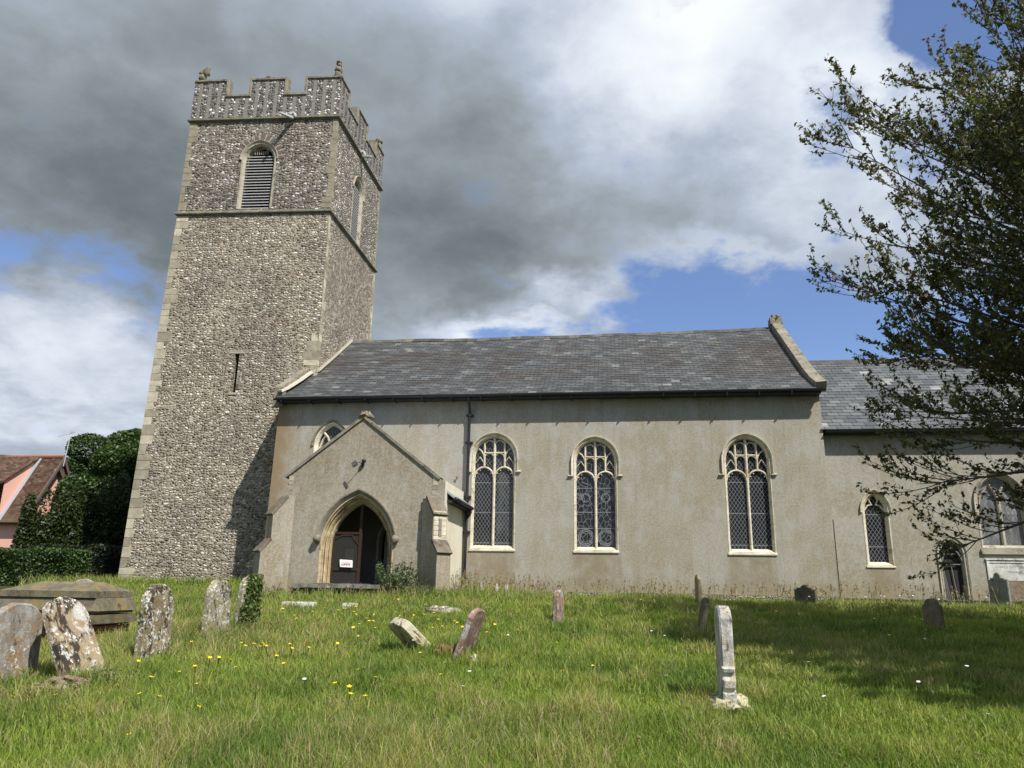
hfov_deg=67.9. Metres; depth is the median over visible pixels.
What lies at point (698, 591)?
gravestone
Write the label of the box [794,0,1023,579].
holly tree
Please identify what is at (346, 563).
open sign
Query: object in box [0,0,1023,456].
sky
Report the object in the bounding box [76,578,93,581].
gravestone
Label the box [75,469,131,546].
yew tree
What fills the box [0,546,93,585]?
hedge
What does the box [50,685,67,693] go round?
stone
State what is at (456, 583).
weed clump
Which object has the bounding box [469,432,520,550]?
window
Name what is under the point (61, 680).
bare earth
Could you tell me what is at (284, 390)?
church
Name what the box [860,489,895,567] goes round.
window
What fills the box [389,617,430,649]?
gravestone
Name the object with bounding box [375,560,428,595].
weed clump
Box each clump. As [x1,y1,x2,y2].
[86,662,121,684]
[262,582,283,592]
[288,588,352,594]
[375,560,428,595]
[408,580,432,595]
[451,577,466,592]
[927,590,945,602]
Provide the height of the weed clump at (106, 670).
0.286 m
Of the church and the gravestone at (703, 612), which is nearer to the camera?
the gravestone at (703, 612)
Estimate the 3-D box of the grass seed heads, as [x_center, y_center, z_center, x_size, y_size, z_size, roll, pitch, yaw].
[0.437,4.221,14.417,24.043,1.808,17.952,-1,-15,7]
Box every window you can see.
[229,350,244,394]
[236,140,277,208]
[311,420,345,452]
[350,176,364,246]
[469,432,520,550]
[568,436,622,552]
[719,433,777,554]
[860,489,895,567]
[973,471,1023,554]
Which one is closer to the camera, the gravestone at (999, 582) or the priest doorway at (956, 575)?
the gravestone at (999, 582)
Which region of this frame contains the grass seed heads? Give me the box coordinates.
[78,568,999,752]
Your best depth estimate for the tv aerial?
39.97 m
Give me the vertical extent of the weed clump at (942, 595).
0.447 m
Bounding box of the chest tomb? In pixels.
[0,581,136,640]
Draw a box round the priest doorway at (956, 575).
[937,535,973,603]
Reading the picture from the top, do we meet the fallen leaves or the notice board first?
the notice board
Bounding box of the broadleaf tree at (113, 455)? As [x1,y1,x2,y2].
[54,427,141,502]
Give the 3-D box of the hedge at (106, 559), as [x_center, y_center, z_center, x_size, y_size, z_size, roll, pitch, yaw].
[-16.065,7.061,29.551,5.508,1.706,1.408,-1,-15,7]
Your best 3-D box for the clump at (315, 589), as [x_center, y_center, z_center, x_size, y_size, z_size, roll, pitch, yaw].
[-4.997,5.479,19.801,1.763,0.330,0.354,-1,-15,7]
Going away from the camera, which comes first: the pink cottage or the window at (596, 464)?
the window at (596, 464)
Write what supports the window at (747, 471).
in the church
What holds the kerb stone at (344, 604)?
on the ground at (5, 587)
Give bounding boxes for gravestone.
[0,603,42,682]
[42,597,104,675]
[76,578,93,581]
[134,584,173,660]
[201,579,231,636]
[234,576,259,625]
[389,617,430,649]
[451,608,484,660]
[553,590,563,621]
[694,574,701,602]
[697,597,708,631]
[701,606,752,712]
[794,585,817,603]
[922,598,944,629]
[987,572,1011,605]
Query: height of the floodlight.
0.283 m
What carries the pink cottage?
on the ground at (5, 587)
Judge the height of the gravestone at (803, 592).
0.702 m
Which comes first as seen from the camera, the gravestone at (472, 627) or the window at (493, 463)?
the gravestone at (472, 627)
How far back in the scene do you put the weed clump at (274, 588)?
20.73 m
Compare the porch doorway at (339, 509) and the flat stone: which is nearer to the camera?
the flat stone
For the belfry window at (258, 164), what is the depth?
30.82 m
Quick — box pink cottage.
[0,455,69,547]
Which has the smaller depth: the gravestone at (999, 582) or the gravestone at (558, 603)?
the gravestone at (558, 603)
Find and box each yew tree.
[9,482,103,548]
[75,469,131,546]
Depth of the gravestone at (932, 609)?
14.25 m
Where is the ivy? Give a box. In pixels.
[238,573,264,626]
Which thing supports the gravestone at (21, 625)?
on the ground at (5, 587)
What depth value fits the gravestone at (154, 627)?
10.03 m
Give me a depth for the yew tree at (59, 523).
33.57 m
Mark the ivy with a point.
(250, 609)
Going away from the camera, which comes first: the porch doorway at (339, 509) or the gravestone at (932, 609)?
the gravestone at (932, 609)
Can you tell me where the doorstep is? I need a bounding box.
[292,583,383,595]
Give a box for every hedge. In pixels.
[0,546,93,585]
[29,543,122,578]
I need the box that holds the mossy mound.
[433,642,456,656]
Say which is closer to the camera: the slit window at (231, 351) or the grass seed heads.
the grass seed heads
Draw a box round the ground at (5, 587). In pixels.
[0,586,1023,767]
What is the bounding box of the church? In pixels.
[118,60,1023,603]
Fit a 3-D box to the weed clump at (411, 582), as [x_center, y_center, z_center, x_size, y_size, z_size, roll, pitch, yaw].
[-2.363,5.322,19.707,0.691,0.599,0.692,-1,-15,7]
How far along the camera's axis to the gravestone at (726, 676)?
7.41 m
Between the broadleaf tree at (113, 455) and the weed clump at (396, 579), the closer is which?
the weed clump at (396, 579)
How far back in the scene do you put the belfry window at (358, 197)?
33.57 m
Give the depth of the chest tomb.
11.87 m
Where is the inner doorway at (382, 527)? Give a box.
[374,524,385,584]
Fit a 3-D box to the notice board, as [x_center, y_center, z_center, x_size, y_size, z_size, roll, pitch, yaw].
[-5.161,5.503,24.139,0.400,0.650,0.065,-1,-15,7]
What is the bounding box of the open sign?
[340,559,352,566]
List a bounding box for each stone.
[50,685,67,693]
[282,601,316,607]
[342,603,357,607]
[424,605,461,613]
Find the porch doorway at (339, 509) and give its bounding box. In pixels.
[313,488,398,588]
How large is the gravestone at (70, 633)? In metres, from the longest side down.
1.141 x 0.629 x 0.125 m
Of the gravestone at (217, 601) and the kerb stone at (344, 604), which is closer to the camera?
the gravestone at (217, 601)
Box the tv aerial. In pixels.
[60,430,75,465]
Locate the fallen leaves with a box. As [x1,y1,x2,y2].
[839,633,1023,762]
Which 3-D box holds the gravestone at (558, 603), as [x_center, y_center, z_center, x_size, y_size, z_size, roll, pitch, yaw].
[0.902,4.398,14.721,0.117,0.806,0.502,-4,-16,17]
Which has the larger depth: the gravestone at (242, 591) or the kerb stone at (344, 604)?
the kerb stone at (344, 604)
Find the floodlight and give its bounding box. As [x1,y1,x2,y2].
[351,459,365,467]
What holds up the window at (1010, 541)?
in the church
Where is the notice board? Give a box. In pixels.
[343,547,356,566]
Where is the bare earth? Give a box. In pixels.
[23,675,91,694]
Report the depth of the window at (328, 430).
25.53 m
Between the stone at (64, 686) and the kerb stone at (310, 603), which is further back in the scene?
the kerb stone at (310, 603)

